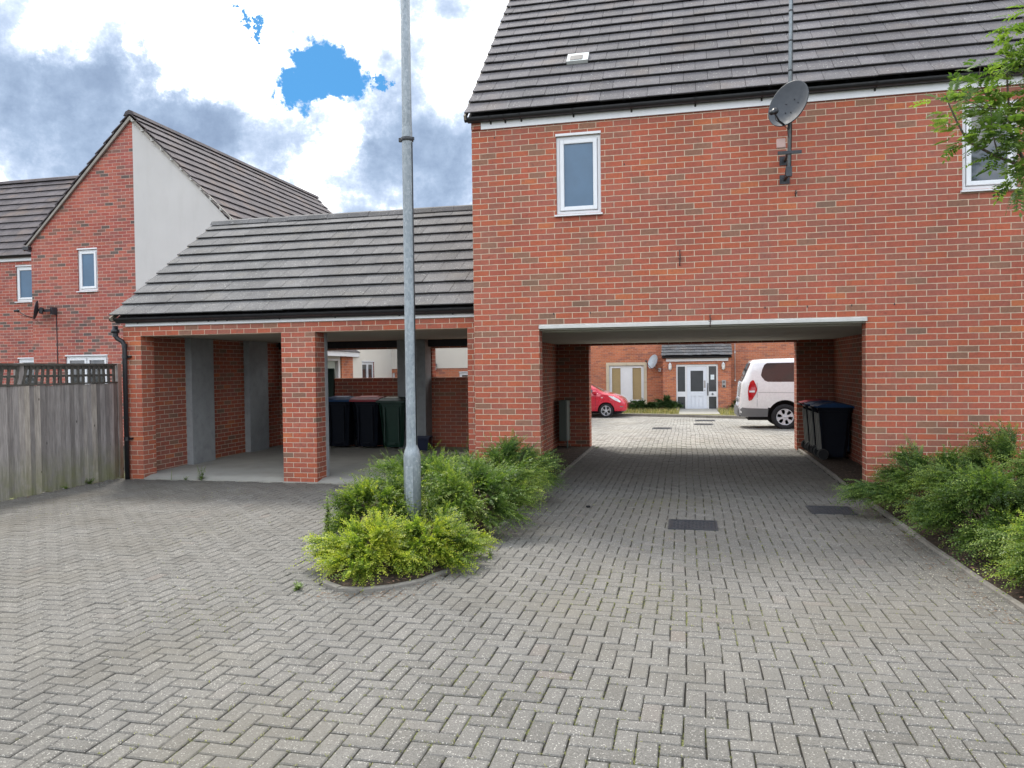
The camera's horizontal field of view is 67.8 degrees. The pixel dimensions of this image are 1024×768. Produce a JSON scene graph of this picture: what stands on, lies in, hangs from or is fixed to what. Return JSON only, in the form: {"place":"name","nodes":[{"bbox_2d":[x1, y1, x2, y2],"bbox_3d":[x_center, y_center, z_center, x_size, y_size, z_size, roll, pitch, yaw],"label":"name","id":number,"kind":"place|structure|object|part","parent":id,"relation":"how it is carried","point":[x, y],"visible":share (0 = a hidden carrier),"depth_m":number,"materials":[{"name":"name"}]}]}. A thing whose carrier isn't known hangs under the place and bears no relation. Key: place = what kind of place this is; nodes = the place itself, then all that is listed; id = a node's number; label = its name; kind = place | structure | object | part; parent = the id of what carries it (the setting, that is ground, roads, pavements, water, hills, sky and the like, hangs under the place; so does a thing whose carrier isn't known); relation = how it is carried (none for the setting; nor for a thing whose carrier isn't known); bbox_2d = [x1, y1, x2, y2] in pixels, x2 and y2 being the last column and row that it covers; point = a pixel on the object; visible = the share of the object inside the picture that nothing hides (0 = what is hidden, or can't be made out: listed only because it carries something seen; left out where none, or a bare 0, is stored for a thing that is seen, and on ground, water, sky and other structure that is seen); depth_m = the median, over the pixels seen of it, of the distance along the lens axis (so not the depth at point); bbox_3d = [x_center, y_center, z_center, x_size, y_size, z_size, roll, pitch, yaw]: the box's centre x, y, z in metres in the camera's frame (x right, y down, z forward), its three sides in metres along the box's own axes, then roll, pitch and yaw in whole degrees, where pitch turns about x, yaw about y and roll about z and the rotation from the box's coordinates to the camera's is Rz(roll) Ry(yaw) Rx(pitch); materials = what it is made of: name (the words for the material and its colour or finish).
{"place":"outdoors","nodes":[
{"label":"outdoors","id":0,"kind":"place"},
{"bbox_2d":[0,0,508,212],"label":"sky","id":1,"kind":"structure","parent":0,"point":[307,94],"materials":[{"name":"white"}]},
{"bbox_2d":[1,500,997,758],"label":"paving chips","id":2,"kind":"object","parent":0,"point":[423,606],"visible":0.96,"depth_m":4.53,"materials":[{"name":"grey stone"}]},
{"bbox_2d":[0,446,1023,767],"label":"block paving","id":3,"kind":"structure","parent":0,"point":[84,570],"depth_m":4.77,"materials":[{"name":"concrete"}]},
{"bbox_2d":[293,580,302,590],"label":"weed","id":4,"kind":"object","parent":3,"relation":"on","point":[298,585],"visible":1,"depth_m":5.85,"materials":[{"name":"green plant"}]},
{"bbox_2d":[322,492,331,535],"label":"weed","id":5,"kind":"object","parent":3,"relation":"on","point":[325,519],"visible":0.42,"depth_m":7.44,"materials":[{"name":"green plant"}]},
{"bbox_2d":[2,488,1023,767],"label":"joint moss","id":6,"kind":"object","parent":3,"relation":"on","point":[560,672],"visible":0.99,"depth_m":4.25,"materials":[{"name":"green plant"}]},
{"bbox_2d":[6,479,1023,623],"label":"dead leaves","id":7,"kind":"object","parent":3,"relation":"on","point":[536,503],"visible":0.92,"depth_m":5.78,"materials":[{"name":"brown plant"}]},
{"bbox_2d":[668,519,717,531],"bbox_3d":[1.900,1.495,8.013,0.500,0.043,0.480,0,1,13],"label":"drain cover","id":8,"kind":"object","parent":3,"relation":"on","point":[694,525],"visible":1,"depth_m":8.00,"materials":[{"name":"metal"}]},
{"bbox_2d":[381,497,1013,620],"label":"fallen petals","id":9,"kind":"object","parent":3,"relation":"on","point":[881,567],"visible":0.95,"depth_m":6.08,"materials":[{"name":"white plant"}]},
{"bbox_2d":[805,505,857,515],"bbox_3d":[3.649,1.458,8.729,0.480,0.043,0.460,0,1,13],"label":"drain cover","id":10,"kind":"object","parent":3,"relation":"on","point":[834,510],"visible":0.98,"depth_m":8.71,"materials":[{"name":"metal"}]},
{"bbox_2d":[10,420,1019,767],"bbox_3d":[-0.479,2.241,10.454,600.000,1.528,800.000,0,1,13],"label":"ground","id":11,"kind":"structure","parent":0,"point":[652,644],"depth_m":4.31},
{"bbox_2d":[0,175,78,384],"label":"house wing","id":12,"kind":"structure","parent":11,"relation":"on","point":[27,206],"depth_m":20.35,"materials":[{"name":"red brick"}]},
{"bbox_2d":[15,265,31,302],"bbox_3d":[-12.765,-2.650,20.162,0.820,0.984,0.145,0,1,13],"label":"window","id":13,"kind":"structure","parent":12,"relation":"in","point":[24,274],"depth_m":20.20,"materials":[{"name":"white plastic"}]},
{"bbox_2d":[18,357,33,383],"bbox_3d":[-12.622,-0.098,20.208,1.010,1.212,0.112,0,1,13],"label":"window","id":14,"kind":"structure","parent":12,"relation":"in","point":[31,359],"depth_m":20.23,"materials":[{"name":"white plastic"}]},
{"bbox_2d":[0,363,123,501],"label":"board fence","id":15,"kind":"object","parent":11,"relation":"on","point":[54,435],"visible":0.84,"depth_m":11.03,"materials":[{"name":"grey wood"}]},
{"bbox_2d":[22,110,391,444],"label":"gabled house","id":16,"kind":"structure","parent":11,"relation":"on","point":[140,202],"depth_m":17.80,"materials":[{"name":"red brick"}]},
{"bbox_2d":[14,301,43,321],"bbox_3d":[-11.223,-1.679,17.751,0.387,0.543,0.577,0,2,44],"label":"satellite dish","id":17,"kind":"object","parent":16,"relation":"attached to","point":[37,308],"visible":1,"depth_m":17.77,"materials":[{"name":"black metal"}]},
{"bbox_2d":[43,307,58,382],"bbox_3d":[-10.884,-0.237,18.015,0.250,3.140,0.199,0,1,13],"label":"dish cable","id":18,"kind":"object","parent":16,"relation":"attached to","point":[52,310],"visible":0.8,"depth_m":18.01,"materials":[{"name":"plastic"}]},
{"bbox_2d":[65,354,107,383],"bbox_3d":[-9.973,0.317,17.968,1.170,2.012,0.112,0,1,13],"label":"window","id":19,"kind":"structure","parent":16,"relation":"in","point":[98,358],"depth_m":17.92,"materials":[{"name":"white plastic"}]},
{"bbox_2d":[76,247,98,291],"bbox_3d":[-9.926,-2.667,17.868,0.580,1.024,0.145,0,1,13],"label":"window","id":20,"kind":"structure","parent":16,"relation":"in","point":[88,278],"depth_m":17.87,"materials":[{"name":"white plastic"}]},
{"bbox_2d":[328,361,335,377],"bbox_3d":[-5.149,0.423,21.211,0.050,2.140,1.040,0,1,13],"label":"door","id":21,"kind":"structure","parent":16,"relation":"in","point":[331,364],"depth_m":21.51,"materials":[{"name":"beige glass"}]},
{"bbox_2d":[362,361,373,377],"bbox_3d":[-4.520,-0.055,23.739,0.112,1.332,0.960,0,1,13],"label":"window","id":22,"kind":"structure","parent":16,"relation":"in","point":[367,366],"depth_m":23.74,"materials":[{"name":"white plastic"}]},
{"bbox_2d":[109,205,475,484],"bbox_3d":[-2.812,-0.833,13.748,5.971,4.610,5.247,0,1,13],"label":"brick shelter","id":23,"kind":"object","parent":11,"relation":"on","point":[234,330],"visible":0.88,"depth_m":12.51,"materials":[{"name":"brick"}]},
{"bbox_2d":[197,465,204,479],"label":"weed","id":24,"kind":"object","parent":23,"relation":"on","point":[201,476],"visible":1,"depth_m":11.78,"materials":[{"name":"green plant"}]},
{"bbox_2d":[328,368,334,445],"bbox_3d":[-4.099,0.495,15.835,0.610,1.630,0.729,0,1,13],"label":"wheelie bin","id":25,"kind":"object","parent":23,"relation":"on","point":[331,382],"visible":0.03,"depth_m":16.05,"materials":[{"name":"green plastic"}]},
{"bbox_2d":[328,396,357,446],"bbox_3d":[-3.482,0.774,15.700,0.610,1.062,0.719,0,1,13],"label":"wheelie bin","id":26,"kind":"object","parent":23,"relation":"on","point":[342,429],"visible":0.78,"depth_m":15.48,"materials":[{"name":"black plastic"}]},
{"bbox_2d":[349,396,384,446],"bbox_3d":[-2.878,0.769,15.561,0.610,1.062,0.719,0,1,13],"label":"wheelie bin","id":27,"kind":"object","parent":23,"relation":"on","point":[366,409],"visible":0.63,"depth_m":15.33,"materials":[{"name":"black plastic"}]},
{"bbox_2d":[376,397,405,446],"bbox_3d":[-2.329,0.776,15.404,0.598,1.041,0.705,0,1,13],"label":"wheelie bin","id":28,"kind":"object","parent":23,"relation":"on","point":[393,413],"visible":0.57,"depth_m":15.18,"materials":[{"name":"green plastic"}]},
{"bbox_2d":[417,436,432,450],"bbox_3d":[-1.794,1.169,15.041,0.405,0.268,0.320,-1,1,7],"label":"recycling crate","id":29,"kind":"object","parent":23,"relation":"on","point":[423,442],"visible":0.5,"depth_m":14.91,"materials":[{"name":"blue plastic"}]},
{"bbox_2d":[392,348,467,377],"bbox_3d":[-1.165,-1.960,27.834,4.647,6.722,6.097,0,1,13],"label":"brick and render house","id":30,"kind":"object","parent":11,"relation":"on","point":[451,362],"visible":0.12,"depth_m":25.16,"materials":[{"name":"white paint"}]},
{"bbox_2d":[459,371,467,376],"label":"window","id":31,"kind":"structure","parent":30,"relation":"in","point":[465,373],"depth_m":25.10,"materials":[{"name":"white plastic"}]},
{"bbox_2d":[327,490,534,587],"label":"planting island soil","id":32,"kind":"structure","parent":11,"relation":"on","point":[390,578],"depth_m":6.10,"materials":[{"name":"brown soil"}]},
{"bbox_2d":[286,505,438,591],"bbox_3d":[-1.151,1.272,6.364,1.232,0.589,1.254,-2,1,-34],"label":"shrub","id":33,"kind":"object","parent":32,"relation":"on","point":[340,553],"visible":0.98,"depth_m":6.10,"materials":[{"name":"green plant"}]},
{"bbox_2d":[316,460,432,536],"bbox_3d":[-1.327,1.163,7.605,1.245,0.758,1.561,0,1,13],"label":"shrub","id":34,"kind":"object","parent":32,"relation":"on","point":[367,493],"visible":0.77,"depth_m":7.46,"materials":[{"name":"green plant"}]},
{"bbox_2d":[399,0,421,522],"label":"street lamp","id":35,"kind":"object","parent":32,"relation":"on","point":[412,472],"visible":0.93,"depth_m":7.48,"materials":[{"name":"metal"}]},
{"bbox_2d":[356,441,473,506],"bbox_3d":[-1.109,1.070,9.194,1.522,0.870,1.558,0,1,13],"label":"shrub","id":36,"kind":"object","parent":32,"relation":"on","point":[393,465],"visible":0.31,"depth_m":9.03,"materials":[{"name":"green plant"}]},
{"bbox_2d":[385,504,504,577],"bbox_3d":[-0.635,1.309,6.585,1.132,0.493,1.443,0,1,13],"label":"shrub","id":37,"kind":"object","parent":32,"relation":"on","point":[449,533],"visible":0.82,"depth_m":6.39,"materials":[{"name":"green plant"}]},
{"bbox_2d":[421,445,557,539],"bbox_3d":[-0.302,1.065,8.018,1.608,0.911,2.120,0,1,13],"label":"shrub","id":38,"kind":"object","parent":32,"relation":"on","point":[503,488],"visible":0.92,"depth_m":7.71,"materials":[{"name":"green plant"}]},
{"bbox_2d":[445,429,571,504],"bbox_3d":[-0.141,1.022,9.417,1.834,0.932,1.879,0,1,13],"label":"shrub","id":39,"kind":"object","parent":32,"relation":"on","point":[510,450],"visible":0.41,"depth_m":9.31,"materials":[{"name":"green plant"}]},
{"bbox_2d":[322,488,545,592],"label":"island kerb","id":40,"kind":"structure","parent":11,"relation":"on","point":[333,586],"depth_m":5.92,"materials":[{"name":"concrete"}]},
{"bbox_2d":[546,446,593,488],"bbox_3d":[1.073,1.385,13.233,0.050,0.071,5.544,0,1,13],"label":"archway edging","id":41,"kind":"object","parent":11,"relation":"on","point":[567,468],"visible":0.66,"depth_m":13.38,"materials":[{"name":"concrete"}]},
{"bbox_2d":[591,413,745,418],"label":"courtyard kerb","id":42,"kind":"structure","parent":11,"relation":"on","point":[687,415],"depth_m":28.80,"materials":[{"name":"concrete"}]},
{"bbox_2d":[623,407,736,415],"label":"courtyard verge","id":43,"kind":"structure","parent":11,"relation":"on","point":[678,412],"depth_m":30.15,"materials":[{"name":"green plant"}]},
{"bbox_2d":[628,397,659,409],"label":"hedge","id":44,"kind":"object","parent":43,"relation":"on","point":[640,404],"visible":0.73,"depth_m":32.59,"materials":[{"name":"green plant"}]},
{"bbox_2d":[654,394,683,409],"bbox_3d":[6.523,0.822,32.758,1.440,0.890,1.281,-1,1,-30],"label":"hedge","id":45,"kind":"object","parent":43,"relation":"on","point":[667,403],"visible":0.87,"depth_m":32.56,"materials":[{"name":"green plant"}]},
{"bbox_2d":[591,342,793,405],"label":"courtyard flats","id":46,"kind":"structure","parent":11,"relation":"on","point":[627,372],"depth_m":34.70,"materials":[{"name":"orange brick"}]},
{"bbox_2d":[609,365,643,401],"bbox_3d":[5.249,0.001,34.915,1.566,1.698,0.085,0,1,13],"label":"window","id":47,"kind":"structure","parent":46,"relation":"in","point":[626,377],"depth_m":34.88,"materials":[{"name":"white plastic"}]},
{"bbox_2d":[661,343,731,409],"bbox_3d":[8.110,-0.267,33.530,2.985,3.462,1.290,0,1,13],"label":"entrance porch","id":48,"kind":"object","parent":46,"relation":"attached to","point":[698,385],"visible":0.76,"depth_m":33.22,"materials":[{"name":"orange brick"}]},
{"bbox_2d":[687,366,707,408],"bbox_3d":[8.085,0.199,33.217,0.905,1.925,0.125,0,1,13],"label":"door","id":49,"kind":"structure","parent":48,"relation":"in","point":[697,385],"depth_m":33.25,"materials":[{"name":"white plastic"}]},
{"bbox_2d":[722,380,725,387],"bbox_3d":[9.143,-0.006,32.907,0.170,0.320,0.032,0,1,13],"label":"entry phone","id":50,"kind":"object","parent":48,"relation":"attached to","point":[723,383],"visible":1,"depth_m":32.89,"materials":[{"name":"metal"}]},
{"bbox_2d":[550,446,861,486],"bbox_3d":[2.980,1.347,12.701,5.406,0.022,5.523,0,1,13],"label":"archway soil strip","id":51,"kind":"object","parent":11,"relation":"on","point":[839,464],"visible":0.41,"depth_m":12.86,"materials":[{"name":"brown soil"}]},
{"bbox_2d":[559,400,569,447],"bbox_3d":[1.083,0.842,15.715,0.180,1.020,0.325,0,1,13],"label":"meter cabinet","id":52,"kind":"object","parent":51,"relation":"on","point":[564,420],"visible":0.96,"depth_m":15.56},
{"bbox_3d":[1.150,0.747,15.692,0.038,0.810,0.315,0,1,13],"label":"door","id":53,"kind":"part","parent":52,"relation":"part of","materials":[{"name":"grey plastic"}]},
{"bbox_2d":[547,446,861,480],"bbox_3d":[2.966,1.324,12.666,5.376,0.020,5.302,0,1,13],"label":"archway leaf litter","id":54,"kind":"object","parent":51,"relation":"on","point":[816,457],"visible":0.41,"depth_m":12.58,"materials":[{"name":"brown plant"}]},
{"bbox_2d":[797,398,829,450],"bbox_3d":[5.802,0.775,14.499,0.669,0.988,0.567,0,1,13],"label":"wheelie bin","id":55,"kind":"object","parent":51,"relation":"on","point":[805,442],"visible":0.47,"depth_m":14.43,"materials":[{"name":"black plastic"}]},
{"bbox_2d":[802,400,834,454],"bbox_3d":[5.676,0.790,13.893,0.669,0.988,0.567,0,1,13],"label":"wheelie bin","id":56,"kind":"object","parent":51,"relation":"on","point":[811,445],"visible":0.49,"depth_m":13.79,"materials":[{"name":"black plastic"}]},
{"bbox_2d":[808,401,853,459],"bbox_3d":[5.545,0.805,13.266,0.669,0.988,0.567,0,1,13],"label":"wheelie bin","id":57,"kind":"object","parent":51,"relation":"on","point":[832,421],"visible":1,"depth_m":13.08,"materials":[{"name":"black plastic"}]},
{"bbox_2d":[463,0,1023,500],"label":"brick building","id":58,"kind":"structure","parent":11,"relation":"on","point":[629,188],"depth_m":9.71,"materials":[{"name":"red brick"}]},
{"bbox_2d":[555,130,602,216],"bbox_3d":[0.878,-2.758,10.050,0.630,1.089,0.145,0,1,13],"label":"window","id":59,"kind":"structure","parent":58,"relation":"in","point":[578,158],"depth_m":10.05,"materials":[{"name":"white plastic"}]},
{"bbox_2d":[776,0,801,183],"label":"aerial mast","id":60,"kind":"object","parent":58,"relation":"attached to","point":[785,159],"visible":0.94,"depth_m":9.00,"materials":[{"name":"metal"}]},
{"bbox_2d":[768,80,808,136],"bbox_3d":[3.179,-3.199,8.802,0.442,0.660,0.457,0,1,13],"label":"satellite dish","id":61,"kind":"object","parent":60,"relation":"attached to","point":[788,103],"visible":1,"depth_m":8.86,"materials":[{"name":"grey metal"}]},
{"bbox_2d":[960,100,1020,192],"bbox_3d":[5.610,-2.779,8.964,0.630,1.029,0.145,0,1,13],"label":"window","id":62,"kind":"structure","parent":58,"relation":"in","point":[983,181],"depth_m":8.99,"materials":[{"name":"white plastic"}]},
{"bbox_2d":[798,448,863,499],"bbox_3d":[4.990,1.359,12.180,0.050,0.071,5.844,0,1,13],"label":"archway edging","id":63,"kind":"object","parent":11,"relation":"on","point":[824,468],"visible":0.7,"depth_m":12.20,"materials":[{"name":"concrete"}]},
{"bbox_2d":[865,498,1023,613],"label":"bed kerb","id":64,"kind":"structure","parent":11,"relation":"on","point":[1014,603],"depth_m":6.22,"materials":[{"name":"concrete"}]},
{"bbox_2d":[873,500,1023,603],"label":"planting bed soil","id":65,"kind":"structure","parent":11,"relation":"on","point":[930,537],"depth_m":6.52,"materials":[{"name":"brown soil"}]},
{"bbox_2d":[325,508,1022,597],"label":"bed leaf litter","id":66,"kind":"object","parent":65,"relation":"on","point":[895,508],"visible":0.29,"depth_m":6.06,"materials":[{"name":"brown plant"}]},
{"bbox_2d":[828,434,1015,531],"bbox_3d":[4.502,0.996,8.216,1.963,0.920,1.888,-2,2,-38],"label":"shrub","id":67,"kind":"object","parent":65,"relation":"on","point":[888,492],"visible":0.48,"depth_m":8.11,"materials":[{"name":"green plant"}]},
{"bbox_2d":[889,446,1023,567],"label":"shrub","id":68,"kind":"object","parent":65,"relation":"on","point":[951,499],"visible":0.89,"depth_m":6.63,"materials":[{"name":"green plant"}]},
{"bbox_2d":[910,4,1023,217],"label":"rowan tree","id":69,"kind":"object","parent":65,"relation":"on","point":[1013,143],"visible":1,"depth_m":5.94,"materials":[{"name":"green plant"}]},
{"bbox_2d":[922,414,1023,491],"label":"shrub","id":70,"kind":"object","parent":65,"relation":"on","point":[1001,444],"visible":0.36,"depth_m":8.26,"materials":[{"name":"green plant"}]},
{"bbox_2d":[958,507,1023,597],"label":"shrub","id":71,"kind":"object","parent":65,"relation":"on","point":[1008,550],"visible":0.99,"depth_m":5.47,"materials":[{"name":"green plant"}]},
{"bbox_2d":[987,437,1023,516],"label":"shrub","id":72,"kind":"object","parent":65,"relation":"on","point":[1020,472],"visible":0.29,"depth_m":7.28,"materials":[{"name":"green plant"}]},
{"bbox_2d":[591,416,795,449],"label":"courtyard paving","id":73,"kind":"structure","parent":0,"point":[623,431],"depth_m":18.92,"materials":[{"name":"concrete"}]},
{"bbox_2d":[591,383,628,417],"bbox_3d":[2.596,0.502,29.668,3.780,1.512,2.040,0,1,13],"label":"parked car","id":74,"kind":"object","parent":73,"relation":"on","point":[605,404],"visible":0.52,"depth_m":28.66,"materials":[{"name":"red paint"}]},
{"bbox_2d":[652,427,671,429],"bbox_3d":[4.159,1.245,21.168,0.520,0.043,0.460,0,1,13],"label":"drain cover","id":75,"kind":"object","parent":73,"relation":"on","point":[656,428],"visible":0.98,"depth_m":21.19,"materials":[{"name":"metal"}]},
{"bbox_2d":[694,423,712,424],"bbox_3d":[5.826,1.239,23.198,0.560,0.043,0.460,0,1,13],"label":"drain cover","id":76,"kind":"object","parent":73,"relation":"on","point":[703,424],"visible":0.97,"depth_m":23.13,"materials":[{"name":"metal"}]},
{"bbox_2d":[734,358,793,428],"bbox_3d":[8.849,0.231,21.125,5.124,1.947,2.102,0,1,13],"label":"parked van","id":77,"kind":"object","parent":73,"relation":"on","point":[765,389],"visible":0.38,"depth_m":20.67,"materials":[{"name":"white paint"}]},
{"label":"rear window","id":78,"kind":"part","parent":77,"relation":"part of","materials":[{"name":"black glass"}]},
{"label":"side window","id":79,"kind":"part","parent":77,"relation":"part of","materials":[{"name":"black glass"}]},
{"bbox_2d":[679,409,719,413],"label":"porch path","id":80,"kind":"structure","parent":0,"point":[698,411],"depth_m":31.09,"materials":[{"name":"concrete"}]},
{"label":"dish bracket","id":81,"kind":"object","parent":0,"visible":0},
{"bbox_2d":[645,355,657,368],"bbox_3d":[6.223,-0.950,34.076,0.555,0.737,0.586,0,1,13],"label":"satellite dish","id":82,"kind":"object","parent":81,"relation":"attached to","point":[652,362],"visible":1,"depth_m":34.17,"materials":[{"name":"white metal"}]}
]}

